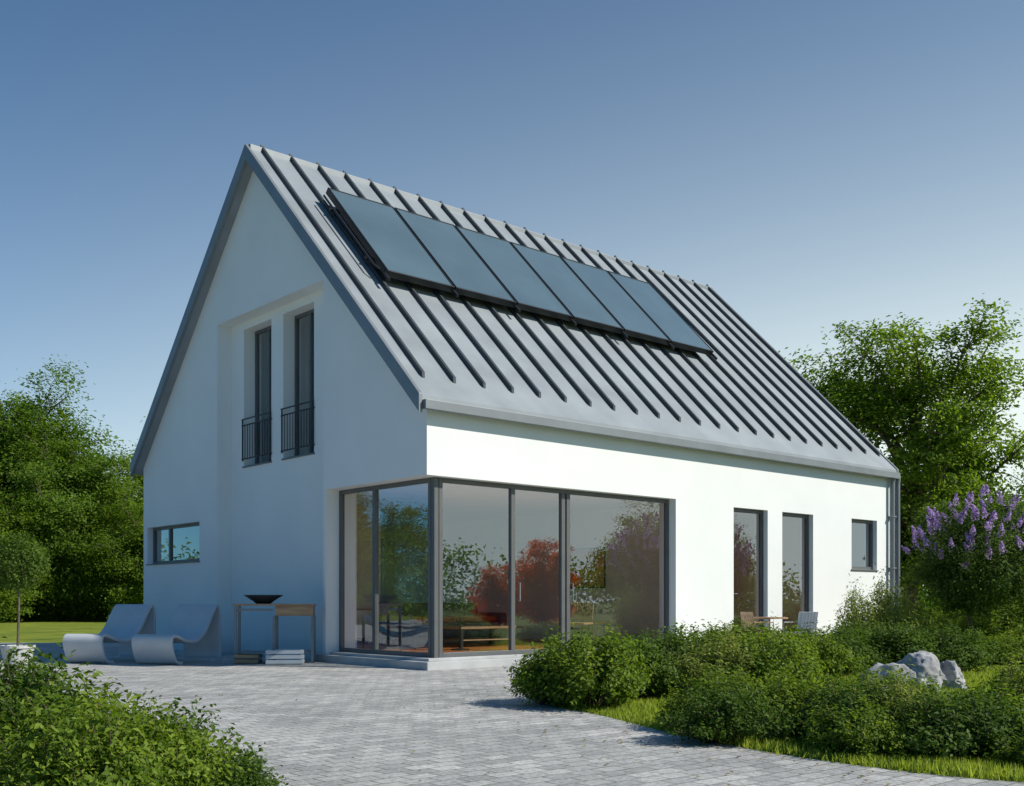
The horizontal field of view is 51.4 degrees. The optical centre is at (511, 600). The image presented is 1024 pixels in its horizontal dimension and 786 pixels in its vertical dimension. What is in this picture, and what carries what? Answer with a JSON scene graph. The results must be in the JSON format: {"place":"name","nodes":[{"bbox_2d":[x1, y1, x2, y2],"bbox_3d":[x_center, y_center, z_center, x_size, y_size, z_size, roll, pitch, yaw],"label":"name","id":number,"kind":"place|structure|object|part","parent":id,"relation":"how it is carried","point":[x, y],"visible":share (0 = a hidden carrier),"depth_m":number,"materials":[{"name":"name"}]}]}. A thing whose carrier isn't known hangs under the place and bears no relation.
{"place":"outdoors","nodes":[
{"label":"outdoors","id":0,"kind":"place"},
{"bbox_2d":[357,609,371,643],"bbox_3d":[-3.508,0.510,21.093,1.600,0.700,0.455,0,0,-41],"label":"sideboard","id":1,"kind":"object","parent":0,"point":[364,623],"visible":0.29,"depth_m":21.28,"materials":[{"name":"brown wood"}]},
{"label":"doors","id":2,"kind":"part","parent":1,"relation":"part of","materials":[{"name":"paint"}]},
{"bbox_2d":[0,607,1015,780],"bbox_3d":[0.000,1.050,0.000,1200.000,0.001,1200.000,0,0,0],"label":"ground","id":3,"kind":"structure","parent":0,"point":[40,631],"depth_m":37.70,"materials":[{"name":"green plant"}]},
{"bbox_2d":[0,389,55,489],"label":"deciduous tree","id":4,"kind":"object","parent":3,"relation":"on","point":[22,396],"visible":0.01,"depth_m":60.08,"materials":[{"name":"green plant"}]},
{"bbox_2d":[0,485,64,622],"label":"deciduous tree","id":5,"kind":"object","parent":3,"relation":"on","point":[8,600],"visible":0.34,"depth_m":50.68,"materials":[{"name":"green plant"}]},
{"bbox_2d":[1,649,91,704],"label":"garden shrub","id":6,"kind":"object","parent":3,"relation":"on","point":[23,664],"visible":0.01,"depth_m":6.49,"materials":[{"name":"green plant"}]},
{"bbox_2d":[0,354,135,620],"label":"deciduous tree","id":7,"kind":"object","parent":3,"relation":"on","point":[8,418],"visible":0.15,"depth_m":55.96,"materials":[{"name":"green plant"}]},
{"bbox_2d":[0,400,143,621],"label":"deciduous tree","id":8,"kind":"object","parent":3,"relation":"on","point":[58,534],"visible":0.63,"depth_m":53.55,"materials":[{"name":"green plant"}]},
{"bbox_2d":[50,476,143,618],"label":"deciduous tree","id":9,"kind":"object","parent":3,"relation":"on","point":[132,594],"visible":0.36,"depth_m":52.53,"materials":[{"name":"green plant"}]},
{"bbox_2d":[101,416,144,584],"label":"deciduous tree","id":10,"kind":"object","parent":3,"relation":"on","point":[139,493],"visible":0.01,"depth_m":57.25,"materials":[{"name":"green plant"}]},
{"bbox_2d":[193,744,288,785],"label":"garden shrub","id":11,"kind":"object","parent":3,"relation":"on","point":[258,777],"visible":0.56,"depth_m":5.20,"materials":[{"name":"green plant"}]},
{"bbox_2d":[27,579,962,618],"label":"distant treeline","id":12,"kind":"object","parent":3,"relation":"on","point":[929,606],"visible":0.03,"depth_m":63.38,"materials":[{"name":"green plant"}]},
{"bbox_2d":[504,637,607,705],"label":"garden shrub","id":13,"kind":"object","parent":3,"relation":"on","point":[524,690],"visible":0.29,"depth_m":10.57,"materials":[{"name":"green plant"}]},
{"bbox_2d":[503,618,658,709],"bbox_3d":[0.824,0.619,10.644,1.626,0.900,1.630,0,0,-44],"label":"garden shrub","id":14,"kind":"object","parent":3,"relation":"on","point":[619,678],"visible":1,"depth_m":10.29,"materials":[{"name":"green plant"}]},
{"bbox_2d":[573,625,688,700],"bbox_3d":[1.254,0.655,11.294,1.405,0.804,1.345,0,0,23],"label":"garden shrub","id":15,"kind":"object","parent":3,"relation":"on","point":[660,682],"visible":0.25,"depth_m":10.97,"materials":[{"name":"green plant"}]},
{"bbox_2d":[616,621,713,694],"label":"garden shrub","id":16,"kind":"object","parent":3,"relation":"on","point":[672,644],"visible":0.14,"depth_m":11.96,"materials":[{"name":"green plant"}]},
{"bbox_2d":[652,689,695,731],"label":"garden shrub","id":17,"kind":"object","parent":3,"relation":"on","point":[674,704],"visible":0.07,"depth_m":8.51,"materials":[{"name":"green plant"}]},
{"bbox_2d":[660,615,750,659],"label":"garden shrub","id":18,"kind":"object","parent":3,"relation":"on","point":[690,632],"visible":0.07,"depth_m":12.68,"materials":[{"name":"green plant"}]},
{"bbox_2d":[659,617,761,695],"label":"garden shrub","id":19,"kind":"object","parent":3,"relation":"on","point":[699,664],"visible":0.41,"depth_m":11.09,"materials":[{"name":"green plant"}]},
{"bbox_2d":[657,658,777,713],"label":"garden shrub","id":20,"kind":"object","parent":3,"relation":"on","point":[736,680],"visible":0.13,"depth_m":8.56,"materials":[{"name":"green plant"}]},
{"bbox_2d":[653,674,804,745],"bbox_3d":[1.536,0.802,7.887,1.053,0.507,1.104,0,0,-16],"label":"garden shrub","id":21,"kind":"object","parent":3,"relation":"on","point":[723,718],"visible":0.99,"depth_m":7.69,"materials":[{"name":"green plant"}]},
{"bbox_2d":[710,616,794,641],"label":"garden shrub","id":22,"kind":"object","parent":3,"relation":"on","point":[738,626],"visible":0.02,"depth_m":15.45,"materials":[{"name":"green plant"}]},
{"bbox_2d":[689,617,831,688],"bbox_3d":[2.647,0.619,11.427,1.544,0.900,1.548,0,0,28],"label":"garden shrub","id":23,"kind":"object","parent":3,"relation":"on","point":[776,660],"visible":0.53,"depth_m":11.10,"materials":[{"name":"green plant"}]},
{"bbox_2d":[715,611,813,663],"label":"garden shrub","id":24,"kind":"object","parent":3,"relation":"on","point":[762,633],"visible":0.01,"depth_m":12.28,"materials":[{"name":"green plant"}]},
{"bbox_2d":[729,659,855,737],"bbox_3d":[2.148,0.759,8.361,1.084,0.612,1.094,0,0,1],"label":"garden shrub","id":25,"kind":"object","parent":3,"relation":"on","point":[786,694],"visible":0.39,"depth_m":8.18,"materials":[{"name":"green plant"}]},
{"bbox_2d":[759,620,867,677],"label":"garden shrub","id":26,"kind":"object","parent":3,"relation":"on","point":[836,661],"visible":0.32,"depth_m":13.89,"materials":[{"name":"green plant"}]},
{"bbox_2d":[779,670,909,743],"bbox_3d":[2.573,0.775,7.701,1.185,0.564,1.241,0,0,-5],"label":"garden shrub","id":27,"kind":"object","parent":3,"relation":"on","point":[850,693],"visible":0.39,"depth_m":7.61,"materials":[{"name":"green plant"}]},
{"bbox_2d":[796,619,892,675],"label":"garden shrub","id":28,"kind":"object","parent":3,"relation":"on","point":[857,643],"visible":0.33,"depth_m":14.67,"materials":[{"name":"green plant"}]},
{"bbox_2d":[792,690,911,757],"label":"garden shrub","id":29,"kind":"object","parent":3,"relation":"on","point":[850,739],"visible":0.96,"depth_m":7.07,"materials":[{"name":"green plant"}]},
{"bbox_2d":[834,573,900,636],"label":"garden shrub","id":30,"kind":"object","parent":3,"relation":"on","point":[855,614],"visible":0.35,"depth_m":19.10,"materials":[{"name":"green plant"}]},
{"bbox_2d":[817,658,955,708],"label":"garden shrub","id":31,"kind":"object","parent":3,"relation":"on","point":[876,675],"visible":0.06,"depth_m":8.23,"materials":[{"name":"green plant"}]},
{"bbox_2d":[834,615,947,667],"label":"garden shrub","id":32,"kind":"object","parent":3,"relation":"on","point":[899,642],"visible":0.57,"depth_m":14.99,"materials":[{"name":"green plant"}]},
{"bbox_2d":[868,663,915,685],"bbox_3d":[4.174,0.955,11.792,0.677,0.557,0.367,0,0,-12],"label":"boulder","id":33,"kind":"object","parent":3,"relation":"on","point":[886,667],"visible":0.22,"depth_m":11.67,"materials":[{"name":"stone"}]},
{"bbox_2d":[861,562,928,631],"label":"garden shrub","id":34,"kind":"object","parent":3,"relation":"on","point":[887,599],"visible":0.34,"depth_m":19.27,"materials":[{"name":"green plant"}]},
{"bbox_2d":[778,293,1023,616],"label":"deciduous tree","id":35,"kind":"object","parent":3,"relation":"on","point":[941,459],"visible":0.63,"depth_m":32.25,"materials":[{"name":"green plant"}]},
{"bbox_2d":[856,658,945,750],"bbox_3d":[2.765,0.734,7.454,0.680,0.658,0.675,0,0,-1],"label":"garden shrub","id":36,"kind":"object","parent":3,"relation":"on","point":[903,697],"visible":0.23,"depth_m":7.49,"materials":[{"name":"green plant"}]},
{"bbox_2d":[879,576,939,634],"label":"garden shrub","id":37,"kind":"object","parent":3,"relation":"on","point":[922,614],"visible":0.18,"depth_m":20.14,"materials":[{"name":"green plant"}]},
{"bbox_2d":[896,651,947,686],"bbox_3d":[4.804,0.881,12.590,0.578,0.584,0.570,0,0,-39],"label":"boulder","id":38,"kind":"object","parent":3,"relation":"on","point":[930,663],"visible":0.31,"depth_m":12.45,"materials":[{"name":"stone"}]},
{"bbox_2d":[908,675,941,693],"bbox_3d":[4.480,1.015,11.607,0.390,0.420,0.348,0,0,28],"label":"boulder","id":39,"kind":"object","parent":3,"relation":"on","point":[939,681],"visible":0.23,"depth_m":11.53,"materials":[{"name":"stone"}]},
{"bbox_2d":[940,660,965,684],"bbox_3d":[5.262,0.982,12.818,0.384,0.545,0.501,0,0,-26],"label":"boulder","id":40,"kind":"object","parent":3,"relation":"on","point":[950,670],"visible":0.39,"depth_m":12.64,"materials":[{"name":"stone"}]},
{"bbox_2d":[889,479,1023,636],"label":"lilac tree","id":41,"kind":"object","parent":3,"relation":"on","point":[959,579],"visible":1,"depth_m":19.50,"materials":[{"name":"green plant"}]},
{"bbox_2d":[890,678,1023,760],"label":"garden shrub","id":42,"kind":"object","parent":3,"relation":"on","point":[936,729],"visible":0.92,"depth_m":6.90,"materials":[{"name":"green plant"}]},
{"bbox_2d":[947,680,966,690],"bbox_3d":[5.107,1.020,12.195,0.208,0.224,0.248,0,0,-30],"label":"boulder","id":43,"kind":"object","parent":3,"relation":"on","point":[952,684],"visible":0.27,"depth_m":12.15,"materials":[{"name":"stone"}]},
{"bbox_2d":[908,622,1011,671],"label":"garden shrub","id":44,"kind":"object","parent":3,"relation":"on","point":[963,652],"visible":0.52,"depth_m":15.26,"materials":[{"name":"green plant"}]},
{"bbox_2d":[922,606,1004,641],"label":"garden shrub","id":45,"kind":"object","parent":3,"relation":"on","point":[988,625],"visible":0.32,"depth_m":22.11,"materials":[{"name":"green plant"}]},
{"bbox_2d":[950,674,1023,744],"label":"garden shrub","id":46,"kind":"object","parent":3,"relation":"on","point":[1014,699],"visible":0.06,"depth_m":7.37,"materials":[{"name":"green plant"}]},
{"bbox_2d":[956,600,1023,646],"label":"garden shrub","id":47,"kind":"object","parent":3,"relation":"on","point":[1018,626],"visible":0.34,"depth_m":22.83,"materials":[{"name":"green plant"}]},
{"bbox_2d":[963,651,1023,705],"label":"garden shrub","id":48,"kind":"object","parent":3,"relation":"on","point":[996,681],"visible":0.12,"depth_m":8.14,"materials":[{"name":"green plant"}]},
{"bbox_2d":[976,628,1023,665],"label":"garden shrub","id":49,"kind":"object","parent":3,"relation":"on","point":[1010,644],"visible":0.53,"depth_m":16.86,"materials":[{"name":"green plant"}]},
{"bbox_2d":[979,470,1023,614],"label":"deciduous tree","id":50,"kind":"object","parent":3,"relation":"on","point":[1022,501],"depth_m":35.41,"materials":[{"name":"green plant"}]},
{"bbox_2d":[986,730,1023,766],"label":"garden shrub","id":51,"kind":"object","parent":3,"relation":"on","point":[1014,755],"visible":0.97,"depth_m":6.56,"materials":[{"name":"green plant"}]},
{"bbox_2d":[990,653,1023,710],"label":"garden shrub","id":52,"kind":"object","parent":3,"relation":"on","point":[1009,677],"visible":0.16,"depth_m":7.97,"materials":[{"name":"green plant"}]},
{"bbox_2d":[991,493,1023,622],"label":"lilac tree","id":53,"kind":"object","parent":3,"relation":"on","point":[1019,613],"visible":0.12,"depth_m":20.90,"materials":[{"name":"green plant"}]},
{"bbox_2d":[1005,723,1023,754],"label":"garden shrub","id":54,"kind":"object","parent":3,"relation":"on","point":[1017,737],"visible":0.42,"depth_m":6.69,"materials":[{"name":"green plant"}]},
{"bbox_2d":[0,643,1023,785],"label":"patio paving","id":55,"kind":"structure","parent":0,"point":[308,737],"depth_m":8.31,"materials":[{"name":"grey stone"}]},
{"bbox_2d":[0,530,51,671],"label":"potted topiary tree","id":56,"kind":"object","parent":55,"relation":"on","point":[18,575],"visible":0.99,"depth_m":15.46,"materials":[{"name":"green plant"}]},
{"bbox_2d":[0,632,128,740],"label":"garden shrub","id":57,"kind":"object","parent":55,"relation":"on","point":[33,678],"visible":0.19,"depth_m":5.69,"materials":[{"name":"green plant"}]},
{"bbox_2d":[0,674,191,785],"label":"garden shrub","id":58,"kind":"object","parent":55,"relation":"on","point":[61,759],"visible":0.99,"depth_m":4.62,"materials":[{"name":"green plant"}]},
{"bbox_2d":[0,654,195,776],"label":"garden shrub","id":59,"kind":"object","parent":55,"relation":"on","point":[30,710],"visible":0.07,"depth_m":5.37,"materials":[{"name":"green plant"}]},
{"bbox_2d":[63,604,155,662],"bbox_3d":[-6.933,0.561,18.423,0.720,1.000,1.737,0,0,11],"label":"sun lounger","id":60,"kind":"object","parent":55,"relation":"on","point":[125,623],"visible":0.88,"depth_m":18.68,"materials":[{"name":"white paint"}]},
{"bbox_2d":[87,699,263,785],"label":"garden shrub","id":61,"kind":"object","parent":55,"relation":"on","point":[193,770],"visible":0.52,"depth_m":5.04,"materials":[{"name":"green plant"}]},
{"bbox_2d":[132,604,220,664],"bbox_3d":[-5.683,0.561,18.123,0.720,1.000,1.737,0,0,11],"label":"sun lounger","id":62,"kind":"object","parent":55,"relation":"on","point":[195,629],"visible":0.99,"depth_m":18.49,"materials":[{"name":"white paint"}]},
{"bbox_2d":[108,688,272,772],"bbox_3d":[-1.876,0.758,5.545,1.034,0.599,0.988,0,0,21],"label":"garden shrub","id":63,"kind":"object","parent":55,"relation":"on","point":[192,721],"visible":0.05,"depth_m":5.61,"materials":[{"name":"green plant"}]},
{"bbox_2d":[234,654,261,663],"bbox_3d":[-4.400,0.965,17.750,0.400,0.150,0.300,0,0,0],"label":"storage crate","id":64,"kind":"object","parent":55,"relation":"on","point":[246,661],"visible":1,"depth_m":17.60,"materials":[{"name":"brown wood"}]},
{"bbox_2d":[233,595,315,663],"bbox_3d":[-4.000,0.475,18.000,1.320,1.150,0.650,0,0,-7],"label":"outdoor serving table","id":65,"kind":"object","parent":55,"relation":"on","point":[290,609],"visible":0.89,"depth_m":17.79,"materials":[{"name":"brown wood"}]},
{"bbox_2d":[266,649,304,664],"bbox_3d":[-3.750,0.925,17.600,0.600,0.250,0.400,0,0,-7],"label":"storage crate","id":66,"kind":"object","parent":55,"relation":"on","point":[288,656],"visible":1,"depth_m":17.41,"materials":[{"name":"white paint"}]},
{"bbox_2d":[231,290,356,658],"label":"recessed wall","id":67,"kind":"structure","parent":55,"relation":"on","point":[277,526],"depth_m":19.97,"materials":[{"name":"white paint"}]},
{"bbox_2d":[241,400,314,461],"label":"balcony railings","id":68,"kind":"object","parent":67,"relation":"attached to","point":[269,419],"visible":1,"depth_m":19.81,"materials":[{"name":"metal"}]},
{"bbox_2d":[144,171,444,654],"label":"gable wall","id":69,"kind":"structure","parent":55,"relation":"on","point":[379,428],"depth_m":20.17,"materials":[{"name":"white paint"}]},
{"bbox_2d":[316,654,587,670],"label":"entrance plinth","id":70,"kind":"structure","parent":55,"relation":"on","point":[426,665],"depth_m":16.69,"materials":[{"name":"concrete"}]},
{"bbox_2d":[330,652,539,661],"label":"threshold slab","id":71,"kind":"structure","parent":70,"relation":"on","point":[427,659],"depth_m":16.87,"materials":[{"name":"concrete"}]},
{"bbox_2d":[440,412,890,640],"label":"front wall","id":72,"kind":"structure","parent":55,"relation":"on","point":[705,493],"depth_m":20.49,"materials":[{"name":"white paint"}]},
{"bbox_2d":[146,309,878,657],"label":"window frames","id":73,"kind":"structure","parent":72,"relation":"in","point":[434,567],"depth_m":18.13,"materials":[{"name":"grey metal"}]},
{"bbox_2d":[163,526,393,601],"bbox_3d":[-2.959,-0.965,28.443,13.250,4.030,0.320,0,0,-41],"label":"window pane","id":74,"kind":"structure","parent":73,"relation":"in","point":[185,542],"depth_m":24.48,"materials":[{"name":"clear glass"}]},
{"bbox_2d":[134,150,896,473],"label":"roof deck","id":75,"kind":"structure","parent":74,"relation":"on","point":[438,384],"depth_m":20.22,"materials":[{"name":"metal"}]},
{"bbox_2d":[249,144,712,289],"bbox_3d":[0.255,-8.457,24.424,13.800,0.135,0.120,0,0,-41],"label":"ridge cap","id":76,"kind":"object","parent":75,"relation":"on","point":[363,181],"visible":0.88,"depth_m":23.00,"materials":[{"name":"metal"}]},
{"bbox_2d":[130,144,899,479],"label":"verge and gutter","id":77,"kind":"object","parent":75,"relation":"attached to","point":[412,390],"visible":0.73,"depth_m":19.00,"materials":[{"name":"metal"}]},
{"bbox_2d":[323,195,717,359],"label":"solar mounting rails","id":78,"kind":"object","parent":75,"relation":"attached to","point":[367,257],"visible":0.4,"depth_m":18.87,"materials":[{"name":"metal"}]},
{"bbox_2d":[326,187,713,355],"bbox_3d":[0.554,-6.515,21.614,8.820,2.038,1.982,0,0,-41],"label":"solar collector frame","id":79,"kind":"object","parent":78,"relation":"attached to","point":[378,261],"visible":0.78,"depth_m":20.32,"materials":[{"name":"black metal"}]},
{"bbox_2d":[331,190,710,349],"bbox_3d":[0.560,-6.525,21.607,8.760,1.962,1.906,0,0,-41],"label":"solar collector glass","id":80,"kind":"object","parent":79,"relation":"in","point":[392,240],"visible":1,"depth_m":20.99,"materials":[{"name":"blue glass"}]},
{"bbox_2d":[260,144,879,456],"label":"standing seams","id":81,"kind":"object","parent":75,"relation":"on","point":[452,343],"visible":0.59,"depth_m":21.53,"materials":[{"name":"metal"}]},
{"bbox_2d":[518,582,785,600],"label":"door handles","id":82,"kind":"object","parent":73,"relation":"attached to","point":[573,591],"depth_m":17.41,"materials":[{"name":"metal"}]},
{"bbox_2d":[852,523,863,566],"bbox_3d":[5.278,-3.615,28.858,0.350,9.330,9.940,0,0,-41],"label":"window pane","id":83,"kind":"structure","parent":73,"relation":"in","point":[857,544],"depth_m":25.25,"materials":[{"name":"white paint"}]},
{"bbox_2d":[887,476,900,620],"bbox_3d":[8.951,-0.942,24.899,0.300,3.985,0.197,0,0,-41],"label":"downspout","id":84,"kind":"object","parent":72,"relation":"attached to","point":[893,567],"visible":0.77,"depth_m":24.82,"materials":[{"name":"metal"}]},
{"bbox_2d":[740,612,774,632],"bbox_3d":[4.703,0.631,20.394,0.539,0.842,0.506,0,0,-19],"label":"garden chair","id":85,"kind":"object","parent":55,"relation":"on","point":[747,617],"visible":0.48,"depth_m":20.26,"materials":[{"name":"brown wood"}]},
{"bbox_2d":[754,617,787,629],"bbox_3d":[5.050,0.685,20.900,0.720,0.730,0.720,0,0,0],"label":"garden table","id":86,"kind":"object","parent":55,"relation":"on","point":[768,618],"visible":0.44,"depth_m":20.61,"materials":[{"name":"brown wood"}]},
{"bbox_2d":[783,612,817,634],"bbox_3d":[5.514,0.631,20.311,0.539,0.842,0.506,0,0,-38],"label":"garden chair","id":87,"kind":"object","parent":55,"relation":"on","point":[809,618],"visible":0.56,"depth_m":20.44,"materials":[{"name":"white paint"}]},
{"bbox_2d":[0,0,1023,595],"label":"sky","id":88,"kind":"structure","parent":0,"point":[814,165],"materials":[{"name":"blue"}]},
{"bbox_2d":[357,637,785,652],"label":"oak floor","id":89,"kind":"structure","parent":0,"point":[421,645],"depth_m":20.50,"materials":[{"name":"brown wood"}]},
{"bbox_2d":[379,602,415,649],"bbox_3d":[-2.033,0.441,18.793,0.466,0.842,0.539,0,0,24],"label":"dining chair","id":90,"kind":"object","parent":89,"relation":"on","point":[390,611],"visible":0.99,"depth_m":18.59,"materials":[{"name":"grey fabric"}]},
{"bbox_2d":[379,603,506,639],"bbox_3d":[-1.367,0.400,21.539,2.600,0.720,0.920,0,0,-41],"label":"sofa","id":91,"kind":"object","parent":89,"relation":"on","point":[416,614],"visible":0.73,"depth_m":21.36,"materials":[{"name":"grey fabric"}]},
{"bbox_2d":[449,561,471,649],"bbox_3d":[-0.905,0.085,18.598,0.400,1.550,0.400,0,0,0],"label":"floor lamp","id":92,"kind":"object","parent":89,"relation":"on","point":[460,571],"visible":1,"depth_m":18.45,"materials":[{"name":"fabric"}]},
{"bbox_2d":[443,625,515,647],"bbox_3d":[-0.668,0.665,20.142,1.400,0.390,0.700,0,0,-41],"label":"coffee table","id":93,"kind":"object","parent":89,"relation":"on","point":[491,638],"visible":0.62,"depth_m":19.89,"materials":[{"name":"brown wood"}]},
{"bbox_2d":[301,316,799,642],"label":"interior walls","id":94,"kind":"structure","parent":89,"relation":"on","point":[630,539],"depth_m":23.80,"materials":[{"name":"beige paint"}]},
{"bbox_2d":[357,483,754,527],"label":"ceiling slab","id":95,"kind":"structure","parent":94,"relation":"attached to","point":[405,506],"depth_m":21.09,"materials":[{"name":"paint"}]},
{"bbox_2d":[570,547,605,587],"bbox_3d":[1.532,-0.700,22.750,0.030,0.860,1.260,0,0,-41],"label":"wall picture","id":96,"kind":"object","parent":94,"relation":"attached to","point":[587,567],"depth_m":22.62,"materials":[{"name":"paint"}]},
{"bbox_2d":[570,602,594,642],"bbox_3d":[1.233,0.441,19.828,0.466,0.842,0.539,0,0,27],"label":"dining chair","id":97,"kind":"object","parent":89,"relation":"on","point":[582,610],"visible":0.91,"depth_m":20.00,"materials":[{"name":"beige fabric"}]},
{"bbox_2d":[580,620,610,640],"bbox_3d":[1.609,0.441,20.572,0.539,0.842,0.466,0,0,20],"label":"dining table","id":98,"kind":"object","parent":89,"relation":"on","point":[602,622],"visible":0.2,"depth_m":20.44,"materials":[{"name":"brown wood"}]},
{"bbox_2d":[548,649,1023,781],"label":"lawn grass","id":99,"kind":"structure","parent":0,"point":[639,711],"depth_m":7.12,"materials":[{"name":"green plant"}]},
{"bbox_2d":[981,593,1015,613],"bbox_3d":[15.467,-0.744,30.766,3.866,3.675,4.332,0,0,2],"label":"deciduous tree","id":100,"kind":"object","parent":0,"point":[1004,606],"visible":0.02,"depth_m":31.06,"materials":[{"name":"green plant"}]}
]}

